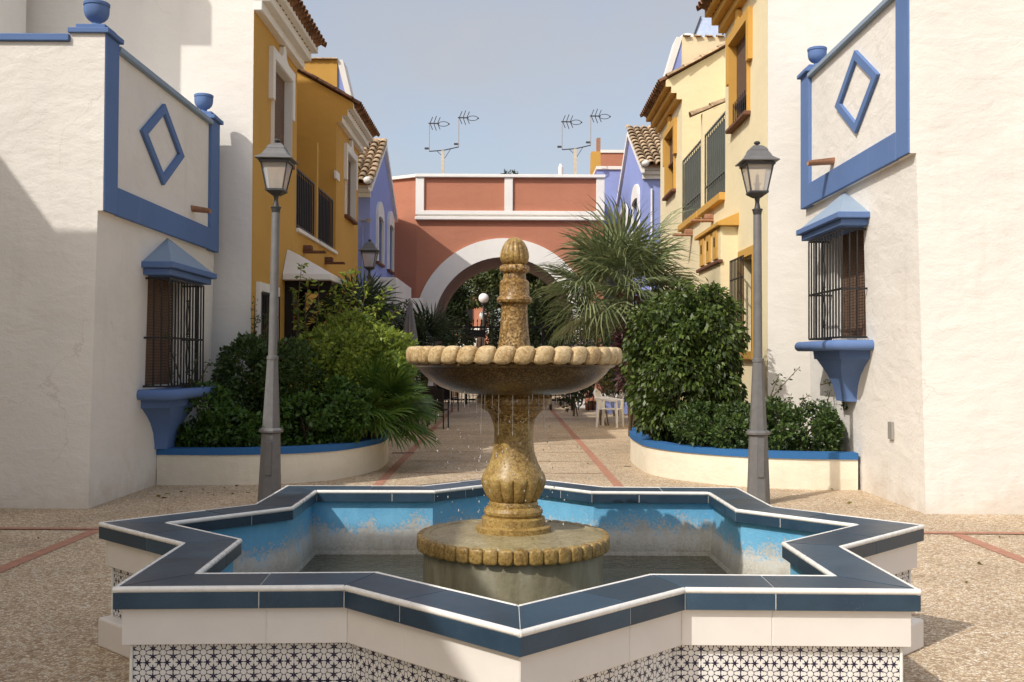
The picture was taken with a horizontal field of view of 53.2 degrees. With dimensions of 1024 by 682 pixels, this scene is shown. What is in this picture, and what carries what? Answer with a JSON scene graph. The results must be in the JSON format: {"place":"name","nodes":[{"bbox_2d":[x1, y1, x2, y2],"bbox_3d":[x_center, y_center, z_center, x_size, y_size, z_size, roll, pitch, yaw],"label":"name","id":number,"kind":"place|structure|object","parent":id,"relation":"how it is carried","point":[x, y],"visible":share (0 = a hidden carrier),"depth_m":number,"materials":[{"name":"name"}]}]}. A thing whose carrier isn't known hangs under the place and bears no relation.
{"place":"outdoors","nodes":[
{"label":"outdoors","id":0,"kind":"place"},
{"bbox_2d":[26,0,379,407],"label":"row house","id":1,"kind":"structure","parent":0,"point":[242,62],"depth_m":15.40,"materials":[{"name":"yellow paint"}]},
{"bbox_2d":[250,296,268,339],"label":"window creeper","id":2,"kind":"object","parent":1,"relation":"attached to","point":[255,326],"depth_m":14.91,"materials":[{"name":"green plant"}]},
{"bbox_2d":[256,282,279,356],"bbox_3d":[-3.885,0.018,15.927,0.230,1.790,1.310,0,-1,0],"label":"window","id":3,"kind":"structure","parent":1,"relation":"in","point":[261,287],"depth_m":15.32,"materials":[{"name":"white paint"}]},
{"bbox_2d":[268,46,295,169],"bbox_3d":[-3.851,-3.899,16.824,0.300,1.925,1.620,0,-1,0],"label":"window","id":4,"kind":"structure","parent":1,"relation":"in","point":[282,79],"depth_m":17.10,"materials":[{"name":"white glass"}]},
{"bbox_2d":[303,57,353,96],"bbox_3d":[-4.347,-5.869,24.866,1.450,1.725,1.291,0,-1,0],"label":"roof room","id":5,"kind":"object","parent":1,"relation":"on","point":[333,71],"visible":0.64,"depth_m":24.32,"materials":[{"name":"yellow paint"}]},
{"bbox_2d":[344,140,357,224],"bbox_3d":[-3.852,-3.768,23.973,0.300,1.925,1.620,0,-1,0],"label":"window","id":6,"kind":"structure","parent":1,"relation":"in","point":[350,158],"depth_m":24.36,"materials":[{"name":"white glass"}]},
{"bbox_2d":[319,266,401,333],"bbox_3d":[-2.270,-0.298,15.496,1.278,1.690,0.537,0,-1,0],"label":"leafy tree","id":7,"kind":"object","parent":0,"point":[347,294],"visible":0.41,"depth_m":15.57,"materials":[{"name":"green plant"}]},
{"bbox_2d":[456,296,489,344],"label":"red house","id":8,"kind":"structure","parent":0,"point":[474,314],"depth_m":66.03,"materials":[{"name":"paint"}]},
{"bbox_2d":[466,303,472,322],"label":"window","id":9,"kind":"structure","parent":8,"relation":"in","point":[470,312],"depth_m":65.94,"materials":[{"name":"grey glass"}]},
{"bbox_2d":[0,393,1023,681],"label":"ground","id":10,"kind":"structure","parent":0,"point":[54,605],"depth_m":8.26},
{"bbox_2d":[0,530,98,572],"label":"paving strip","id":11,"kind":"object","parent":10,"relation":"on","point":[23,559],"visible":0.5,"depth_m":8.25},
{"bbox_2d":[0,0,223,508],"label":"white annex","id":12,"kind":"object","parent":10,"relation":"on","point":[109,189],"visible":0.98,"depth_m":10.66,"materials":[{"name":"paint"}]},
{"bbox_2d":[0,0,25,32],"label":"storey","id":13,"kind":"object","parent":12,"relation":"on","point":[12,16],"depth_m":14.30,"materials":[{"name":"white paint"}]},
{"bbox_2d":[145,276,171,384],"bbox_3d":[-4.430,-0.146,12.664,0.104,1.372,1.080,0,-1,0],"label":"window","id":14,"kind":"structure","parent":12,"relation":"in","point":[149,330],"depth_m":12.65,"materials":[{"name":"black metal"}]},
{"bbox_2d":[159,311,212,387],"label":"climbing plant","id":15,"kind":"object","parent":12,"relation":"attached to","point":[195,365],"visible":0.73,"depth_m":12.92,"materials":[{"name":"green plant"}]},
{"bbox_2d":[156,430,388,484],"bbox_3d":[-3.108,1.602,15.371,2.520,0.450,5.644,0,-1,0],"label":"planter","id":16,"kind":"object","parent":10,"relation":"on","point":[232,465],"visible":0.59,"depth_m":12.74,"materials":[{"name":"beige paint"}]},
{"bbox_2d":[175,378,262,446],"bbox_3d":[-3.793,0.987,13.157,1.358,1.031,0.939,0,-1,0],"label":"leafy shrub","id":17,"kind":"object","parent":16,"relation":"on","point":[223,426],"visible":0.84,"depth_m":12.94,"materials":[{"name":"green plant"}]},
{"bbox_2d":[206,330,329,446],"bbox_3d":[-3.354,0.660,14.029,1.725,1.644,1.378,0,-1,0],"label":"clipped hedge","id":18,"kind":"object","parent":16,"relation":"on","point":[251,392],"visible":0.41,"depth_m":13.89,"materials":[{"name":"green plant"}]},
{"bbox_2d":[259,373,375,445],"bbox_3d":[-2.636,0.960,13.609,1.629,1.082,0.935,0,-1,-10],"label":"dark shrub","id":19,"kind":"object","parent":16,"relation":"on","point":[330,418],"visible":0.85,"depth_m":13.48,"materials":[{"name":"green plant"}]},
{"bbox_2d":[278,306,419,438],"bbox_3d":[-2.316,0.485,14.862,1.997,2.026,2.136,0,-1,0],"label":"mixed shrub","id":20,"kind":"object","parent":16,"relation":"on","point":[338,350],"visible":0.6,"depth_m":14.51,"materials":[{"name":"green plant"}]},
{"bbox_2d":[289,263,324,338],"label":"tall shoots","id":21,"kind":"object","parent":20,"relation":"on","point":[297,311],"visible":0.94,"depth_m":15.21,"materials":[{"name":"green plant"}]},
{"bbox_2d":[343,347,443,453],"bbox_3d":[-1.839,0.812,14.457,1.811,1.536,2.045,0,-1,0],"label":"dwarf palm","id":22,"kind":"object","parent":16,"relation":"on","point":[405,404],"visible":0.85,"depth_m":14.11,"materials":[{"name":"green plant"}]},
{"bbox_2d":[254,139,298,501],"bbox_3d":[-2.613,-0.235,11.206,0.400,3.976,0.400,1,-1,0],"label":"street lamp","id":23,"kind":"object","parent":10,"relation":"on","point":[276,154],"visible":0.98,"depth_m":11.14,"materials":[{"name":"grey metal"}]},
{"bbox_2d":[264,442,271,474],"bbox_3d":[-2.640,1.270,11.069,0.070,0.360,0.028,1,-1,0],"label":"access door","id":24,"kind":"structure","parent":23,"relation":"in","point":[268,445],"depth_m":11.06,"materials":[{"name":"grey paint"}]},
{"bbox_2d":[294,266,411,346],"bbox_3d":[-2.866,0.258,18.160,2.239,3.255,2.097,0,-1,26],"label":"back palm","id":25,"kind":"object","parent":10,"relation":"on","point":[371,299],"visible":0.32,"depth_m":18.03,"materials":[{"name":"green plant"}]},
{"bbox_2d":[359,239,379,323],"bbox_3d":[-2.880,-0.065,20.604,0.400,3.976,0.400,0,-1,0],"label":"street lamp","id":26,"kind":"object","parent":10,"relation":"on","point":[369,246],"visible":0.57,"depth_m":20.55,"materials":[{"name":"grey metal"}]},
{"bbox_2d":[357,138,410,319],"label":"blue house","id":27,"kind":"structure","parent":10,"relation":"on","point":[377,213],"depth_m":28.89,"materials":[{"name":"paint"}]},
{"bbox_2d":[376,202,384,267],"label":"window","id":28,"kind":"structure","parent":27,"relation":"in","point":[379,208],"depth_m":29.33,"materials":[{"name":"white glass"}]},
{"bbox_2d":[387,211,394,274],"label":"window","id":29,"kind":"structure","parent":27,"relation":"in","point":[390,218],"depth_m":31.54,"materials":[{"name":"white glass"}]},
{"bbox_2d":[371,298,428,384],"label":"wall creeper","id":30,"kind":"object","parent":10,"relation":"on","point":[422,337],"depth_m":26.47,"materials":[{"name":"green plant"}]},
{"bbox_2d":[393,452,413,453],"bbox_3d":[-1.809,1.870,16.994,0.360,0.026,0.150,0,-1,0],"label":"drain grate","id":31,"kind":"object","parent":10,"relation":"on","point":[403,452],"visible":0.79,"depth_m":17.04,"materials":[{"name":"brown metal"}]},
{"bbox_2d":[392,298,425,396],"bbox_3d":[-3.237,0.407,32.098,0.970,3.450,1.000,0,-1,0],"label":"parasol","id":32,"kind":"object","parent":10,"relation":"on","point":[417,301],"visible":0.18,"depth_m":31.63,"materials":[{"name":"white fabric"}]},
{"bbox_2d":[403,298,417,418],"bbox_3d":[-2.422,0.491,24.195,0.428,3.000,0.428,0,-1,22],"label":"folded parasol","id":33,"kind":"object","parent":10,"relation":"on","point":[409,325],"visible":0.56,"depth_m":24.14,"materials":[{"name":"fabric"}]},
{"bbox_2d":[372,408,454,485],"bbox_3d":[-1.749,1.935,21.168,0.120,0.001,23.601,0,-1,-1],"label":"paving strip","id":34,"kind":"object","parent":10,"relation":"on","point":[382,479],"visible":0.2,"depth_m":15.71,"materials":[{"name":"red tile"}]},
{"bbox_2d":[416,386,435,423],"bbox_3d":[-2.111,1.560,25.117,0.550,0.902,0.564,0,-1,-5],"label":"patio chair","id":35,"kind":"object","parent":10,"relation":"on","point":[431,387],"visible":0.11,"depth_m":25.38,"materials":[{"name":"black metal"}]},
{"bbox_2d":[383,298,482,385],"bbox_3d":[-2.307,0.445,27.709,2.952,3.258,3.213,-1,-1,41],"label":"dark palm","id":36,"kind":"object","parent":10,"relation":"on","point":[437,331],"visible":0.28,"depth_m":27.48,"materials":[{"name":"green plant"}]},
{"bbox_2d":[409,472,458,472],"bbox_3d":[-0.149,1.813,14.069,2.820,0.001,0.030,0,-1,0],"label":"paving joint","id":37,"kind":"object","parent":10,"relation":"on","point":[433,472],"visible":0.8,"depth_m":14.07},
{"bbox_2d":[422,389,449,428],"bbox_3d":[-1.735,1.525,23.134,0.550,0.902,0.564,0,-1,10],"label":"patio chair","id":38,"kind":"object","parent":10,"relation":"on","point":[436,394],"visible":0.51,"depth_m":22.87,"materials":[{"name":"black metal"}]},
{"bbox_2d":[436,384,458,411],"bbox_3d":[-1.922,1.658,30.435,0.550,0.902,0.564,0,-1,20],"label":"patio chair","id":39,"kind":"object","parent":10,"relation":"on","point":[447,394],"visible":0.27,"depth_m":30.19,"materials":[{"name":"black metal"}]},
{"bbox_2d":[442,284,476,396],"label":"dark tree","id":40,"kind":"object","parent":10,"relation":"on","point":[460,300],"visible":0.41,"depth_m":42.77,"materials":[{"name":"green plant"}]},
{"bbox_2d":[479,293,488,345],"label":"globe lamp","id":41,"kind":"object","parent":10,"relation":"on","point":[483,298],"visible":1,"depth_m":41.47,"materials":[{"name":"glass"}]},
{"bbox_2d":[484,287,499,347],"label":"cypress tree","id":42,"kind":"object","parent":10,"relation":"on","point":[491,335],"visible":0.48,"depth_m":44.01,"materials":[{"name":"green plant"}]},
{"bbox_2d":[392,174,605,408],"bbox_3d":[-0.807,-1.576,34.855,7.610,7.540,3.960,0,-1,0],"label":"arch gateway","id":43,"kind":"object","parent":10,"relation":"on","point":[453,233],"visible":0.65,"depth_m":33.07,"materials":[{"name":"red paint"}]},
{"bbox_2d":[425,110,478,173],"bbox_3d":[-2.082,-6.562,35.328,1.871,2.875,0.224,0,-1,-11],"label":"tv antenna","id":44,"kind":"object","parent":43,"relation":"attached to","point":[442,154],"visible":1,"depth_m":35.27,"materials":[{"name":"beige paint"}]},
{"bbox_2d":[442,319,567,403],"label":"iron gate","id":45,"kind":"structure","parent":43,"relation":"attached to","point":[477,333],"depth_m":35.98,"materials":[{"name":"black metal"}]},
{"bbox_2d":[501,169,517,173],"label":"roof plant","id":46,"kind":"object","parent":43,"relation":"on","point":[505,172],"visible":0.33,"depth_m":33.46,"materials":[{"name":"green plant"}]},
{"bbox_2d":[558,164,562,173],"bbox_3d":[1.687,-5.660,35.410,0.180,0.950,0.180,0,-1,0],"label":"white flue","id":47,"kind":"object","parent":43,"relation":"on","point":[560,168],"visible":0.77,"depth_m":35.34,"materials":[{"name":"plastic"}]},
{"bbox_2d":[557,109,610,173],"bbox_3d":[2.489,-6.620,35.330,1.871,2.875,0.224,0,-1,-11],"label":"tv antenna","id":48,"kind":"object","parent":43,"relation":"attached to","point":[575,150],"visible":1,"depth_m":35.28,"materials":[{"name":"beige paint"}]},
{"bbox_2d":[445,308,566,346],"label":"distant trees","id":49,"kind":"object","parent":10,"relation":"on","point":[499,313],"visible":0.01,"depth_m":70.38,"materials":[{"name":"green plant"}]},
{"bbox_2d":[463,268,558,347],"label":"pine tree","id":50,"kind":"object","parent":10,"relation":"on","point":[486,282],"visible":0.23,"depth_m":46.03,"materials":[{"name":"green plant"}]},
{"bbox_2d":[98,479,924,681],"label":"star basin","id":51,"kind":"object","parent":10,"relation":"on","point":[229,594],"visible":0.92,"depth_m":4.06,"materials":[{"name":"blue tile"}]},
{"bbox_2d":[299,554,726,584],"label":"water","id":52,"kind":"structure","parent":51,"relation":"in","point":[615,568],"depth_m":6.59,"materials":[{"name":"liquid"}]},
{"bbox_2d":[406,237,621,604],"bbox_3d":[0.010,0.487,5.612,1.178,2.111,1.178,0,-1,0],"label":"stone fountain","id":53,"kind":"object","parent":51,"relation":"on","point":[531,553],"visible":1,"depth_m":5.31,"materials":[{"name":"stone"}]},
{"bbox_2d":[436,391,588,527],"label":"water drops","id":54,"kind":"object","parent":53,"relation":"on","point":[509,422],"visible":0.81,"depth_m":5.41,"materials":[{"name":"clear liquid"}]},
{"bbox_2d":[0,527,1023,533],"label":"paving strip","id":55,"kind":"object","parent":10,"relation":"on","point":[934,532],"depth_m":9.30,"materials":[{"name":"red tile"}]},
{"bbox_2d":[38,463,999,582],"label":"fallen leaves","id":56,"kind":"object","parent":10,"relation":"on","point":[848,502],"visible":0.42,"depth_m":11.45,"materials":[{"name":"brown plant"}]},
{"bbox_2d":[527,287,567,347],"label":"broad tree","id":57,"kind":"object","parent":10,"relation":"on","point":[533,309],"visible":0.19,"depth_m":43.64,"materials":[{"name":"green plant"}]},
{"bbox_2d":[538,461,568,461],"bbox_3d":[-0.149,1.842,15.669,2.820,0.001,0.030,0,-1,0],"label":"paving joint","id":58,"kind":"object","parent":10,"relation":"on","point":[553,461],"visible":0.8,"depth_m":15.67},
{"bbox_2d":[556,331,593,415],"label":"red shrub","id":59,"kind":"object","parent":10,"relation":"on","point":[580,390],"visible":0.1,"depth_m":28.42,"materials":[{"name":"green plant"}]},
{"bbox_2d":[536,306,624,425],"bbox_3d":[1.807,0.584,25.903,3.117,2.940,1.749,-1,-1,41],"label":"dark hedge","id":60,"kind":"object","parent":10,"relation":"on","point":[582,392],"visible":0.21,"depth_m":25.64,"materials":[{"name":"green plant"}]},
{"bbox_2d":[573,383,594,410],"bbox_3d":[2.231,1.698,31.560,0.564,0.902,0.550,0,-1,20],"label":"patio chair","id":61,"kind":"object","parent":10,"relation":"on","point":[591,394],"visible":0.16,"depth_m":31.46,"materials":[{"name":"black metal"}]},
{"bbox_2d":[548,408,623,486],"bbox_3d":[1.278,1.950,21.168,0.120,0.001,23.600,0,-1,0],"label":"paving strip","id":62,"kind":"object","parent":10,"relation":"on","point":[610,476],"visible":0.4,"depth_m":16.52,"materials":[{"name":"red tile"}]},
{"bbox_2d":[585,383,604,409],"bbox_3d":[2.612,1.722,32.174,0.660,0.880,0.660,0,-1,0],"label":"red planter","id":63,"kind":"object","parent":10,"relation":"on","point":[591,399],"visible":0.2,"depth_m":31.90,"materials":[{"name":"brick"}]},
{"bbox_2d":[593,166,621,392],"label":"blue wing","id":64,"kind":"structure","parent":10,"relation":"on","point":[612,174],"depth_m":36.10,"materials":[{"name":"paint"}]},
{"bbox_2d":[600,150,623,165],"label":"red block","id":65,"kind":"structure","parent":64,"relation":"on","point":[611,157],"depth_m":42.14,"materials":[{"name":"paint"}]},
{"bbox_2d":[593,388,623,427],"bbox_3d":[2.237,1.557,23.898,0.652,0.908,0.592,0,-1,22],"label":"plastic chair","id":66,"kind":"object","parent":10,"relation":"on","point":[599,398],"visible":1,"depth_m":23.84,"materials":[{"name":"white plastic"}]},
{"bbox_2d":[597,366,620,415],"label":"topiary shrub","id":67,"kind":"object","parent":10,"relation":"on","point":[609,385],"visible":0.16,"depth_m":28.46,"materials":[{"name":"green plant"}]},
{"bbox_2d":[596,393,627,413],"bbox_3d":[3.101,1.852,30.416,1.220,0.560,1.210,0,-1,0],"label":"blue planter","id":68,"kind":"object","parent":10,"relation":"on","point":[608,404],"visible":0.14,"depth_m":29.87,"materials":[{"name":"paint"}]},
{"bbox_2d":[567,309,619,393],"bbox_3d":[2.932,0.262,30.394,2.944,3.148,3.046,0,-1,35],"label":"shaded palm","id":69,"kind":"object","parent":68,"relation":"in","point":[594,345],"visible":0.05,"depth_m":30.05,"materials":[{"name":"green plant"}]},
{"bbox_2d":[616,389,625,421],"bbox_3d":[3.092,1.613,25.575,0.900,0.860,0.900,0,-1,0],"label":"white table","id":70,"kind":"object","parent":10,"relation":"on","point":[619,405],"visible":0.15,"depth_m":25.91,"materials":[{"name":"plastic"}]},
{"bbox_2d":[629,427,857,489],"bbox_3d":[3.005,1.629,15.283,2.397,0.450,5.820,0,-1,0],"label":"planter","id":71,"kind":"object","parent":10,"relation":"on","point":[821,470],"visible":0.75,"depth_m":12.74,"materials":[{"name":"beige paint"}]},
{"bbox_2d":[529,191,706,426],"bbox_3d":[1.772,-0.464,17.210,3.119,3.997,3.293,0,-1,0],"label":"fan palm","id":72,"kind":"object","parent":71,"relation":"on","point":[603,253],"visible":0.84,"depth_m":16.72,"materials":[{"name":"green plant"}]},
{"bbox_2d":[607,294,649,435],"bbox_3d":[1.916,0.359,16.212,0.822,2.299,0.809,0,-1,0],"label":"cordyline","id":73,"kind":"object","parent":71,"relation":"on","point":[618,337],"visible":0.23,"depth_m":16.16,"materials":[{"name":"red plant"}]},
{"bbox_2d":[617,276,751,445],"bbox_3d":[2.468,0.311,14.417,1.929,2.455,2.004,0,-1,0],"label":"ficus bush","id":74,"kind":"object","parent":71,"relation":"on","point":[684,349],"visible":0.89,"depth_m":14.02,"materials":[{"name":"green plant"}]},
{"bbox_2d":[665,398,778,448],"bbox_3d":[2.718,1.113,13.289,1.468,0.772,0.895,0,-1,34],"label":"shrub","id":75,"kind":"object","parent":71,"relation":"on","point":[729,426],"visible":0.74,"depth_m":13.19,"materials":[{"name":"green plant"}]},
{"bbox_2d":[741,394,845,450],"bbox_3d":[3.563,1.079,12.990,1.303,0.827,0.910,0,-1,0],"label":"hedge","id":76,"kind":"object","parent":71,"relation":"on","point":[826,424],"visible":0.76,"depth_m":12.77,"materials":[{"name":"green plant"}]},
{"bbox_2d":[766,367,847,410],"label":"arching branch","id":77,"kind":"object","parent":76,"relation":"attached to","point":[804,400],"visible":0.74,"depth_m":13.20,"materials":[{"name":"green plant"}]},
{"bbox_2d":[735,141,779,503],"bbox_3d":[2.692,-0.210,11.206,0.400,3.976,0.400,0,-1,0],"label":"street lamp","id":78,"kind":"object","parent":10,"relation":"on","point":[757,156],"visible":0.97,"depth_m":11.14,"materials":[{"name":"grey metal"}]},
{"bbox_2d":[757,444,763,477],"bbox_3d":[2.692,1.296,11.069,0.070,0.360,0.028,0,-1,0],"label":"access door","id":79,"kind":"structure","parent":78,"relation":"in","point":[760,447],"depth_m":11.06,"materials":[{"name":"grey paint"}]},
{"bbox_2d":[795,0,1023,514],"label":"white annex","id":80,"kind":"object","parent":10,"relation":"on","point":[911,232],"visible":1,"depth_m":10.56,"materials":[{"name":"paint"}]},
{"bbox_2d":[843,230,865,335],"bbox_3d":[4.300,-0.724,12.676,0.104,1.372,1.080,0,-1,0],"label":"window","id":81,"kind":"structure","parent":80,"relation":"in","point":[861,265],"depth_m":12.73,"materials":[{"name":"black metal"}]},
{"bbox_2d":[952,534,1023,562],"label":"paving strip","id":82,"kind":"object","parent":10,"relation":"on","point":[994,548],"visible":1,"depth_m":8.58,"materials":[{"name":"red tile"}]},
{"bbox_2d":[302,0,724,337],"label":"sky","id":83,"kind":"structure","parent":0,"point":[519,67],"materials":[{"name":"blue"}]},
{"bbox_2d":[590,138,600,174],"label":"ochre chimney","id":84,"kind":"object","parent":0,"point":[595,158],"visible":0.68,"depth_m":40.14,"materials":[{"name":"yellow paint"}]},
{"bbox_2d":[616,124,660,392],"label":"blue house","id":85,"kind":"structure","parent":0,"point":[639,180],"depth_m":30.66,"materials":[{"name":"paint"}]},
{"bbox_2d":[619,204,627,272],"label":"window","id":86,"kind":"structure","parent":85,"relation":"in","point":[626,204],"depth_m":33.55,"materials":[{"name":"white glass"}]},
{"bbox_2d":[631,184,639,239],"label":"window","id":87,"kind":"structure","parent":85,"relation":"in","point":[635,195],"depth_m":30.66,"materials":[{"name":"white glass"}]},
{"bbox_2d":[680,16,723,36],"bbox_3d":[4.675,-7.544,24.845,1.338,0.800,0.460,1,-1,-14],"label":"chimney","id":88,"kind":"object","parent":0,"point":[704,26],"visible":0.37,"depth_m":24.91,"materials":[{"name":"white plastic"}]},
{"bbox_2d":[640,0,881,442],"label":"row house","id":89,"kind":"structure","parent":0,"point":[712,116],"depth_m":16.16,"materials":[{"name":"yellow paint"}]},
{"bbox_2d":[662,116,676,200],"bbox_3d":[3.811,-4.387,24.235,0.300,1.925,1.720,0,-1,0],"label":"window","id":90,"kind":"structure","parent":89,"relation":"in","point":[670,134],"depth_m":24.67,"materials":[{"name":"orange glass"}]},
{"bbox_2d":[663,34,724,76],"bbox_3d":[4.401,-6.491,24.678,1.860,1.445,1.291,0,-1,0],"label":"roof room","id":91,"kind":"object","parent":89,"relation":"on","point":[685,49],"visible":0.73,"depth_m":24.13,"materials":[{"name":"yellow paint"}]},
{"bbox_2d":[725,6,752,133],"bbox_3d":[3.812,-4.521,16.861,0.300,1.925,1.670,0,-1,0],"label":"window","id":92,"kind":"structure","parent":89,"relation":"in","point":[739,43],"depth_m":17.07,"materials":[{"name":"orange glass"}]},
{"bbox_2d":[738,245,752,359],"bbox_3d":[3.808,-0.586,16.189,0.230,1.760,1.110,0,-1,0],"label":"window","id":93,"kind":"structure","parent":89,"relation":"in","point":[747,252],"depth_m":16.27,"materials":[{"name":"paint"}]}
]}

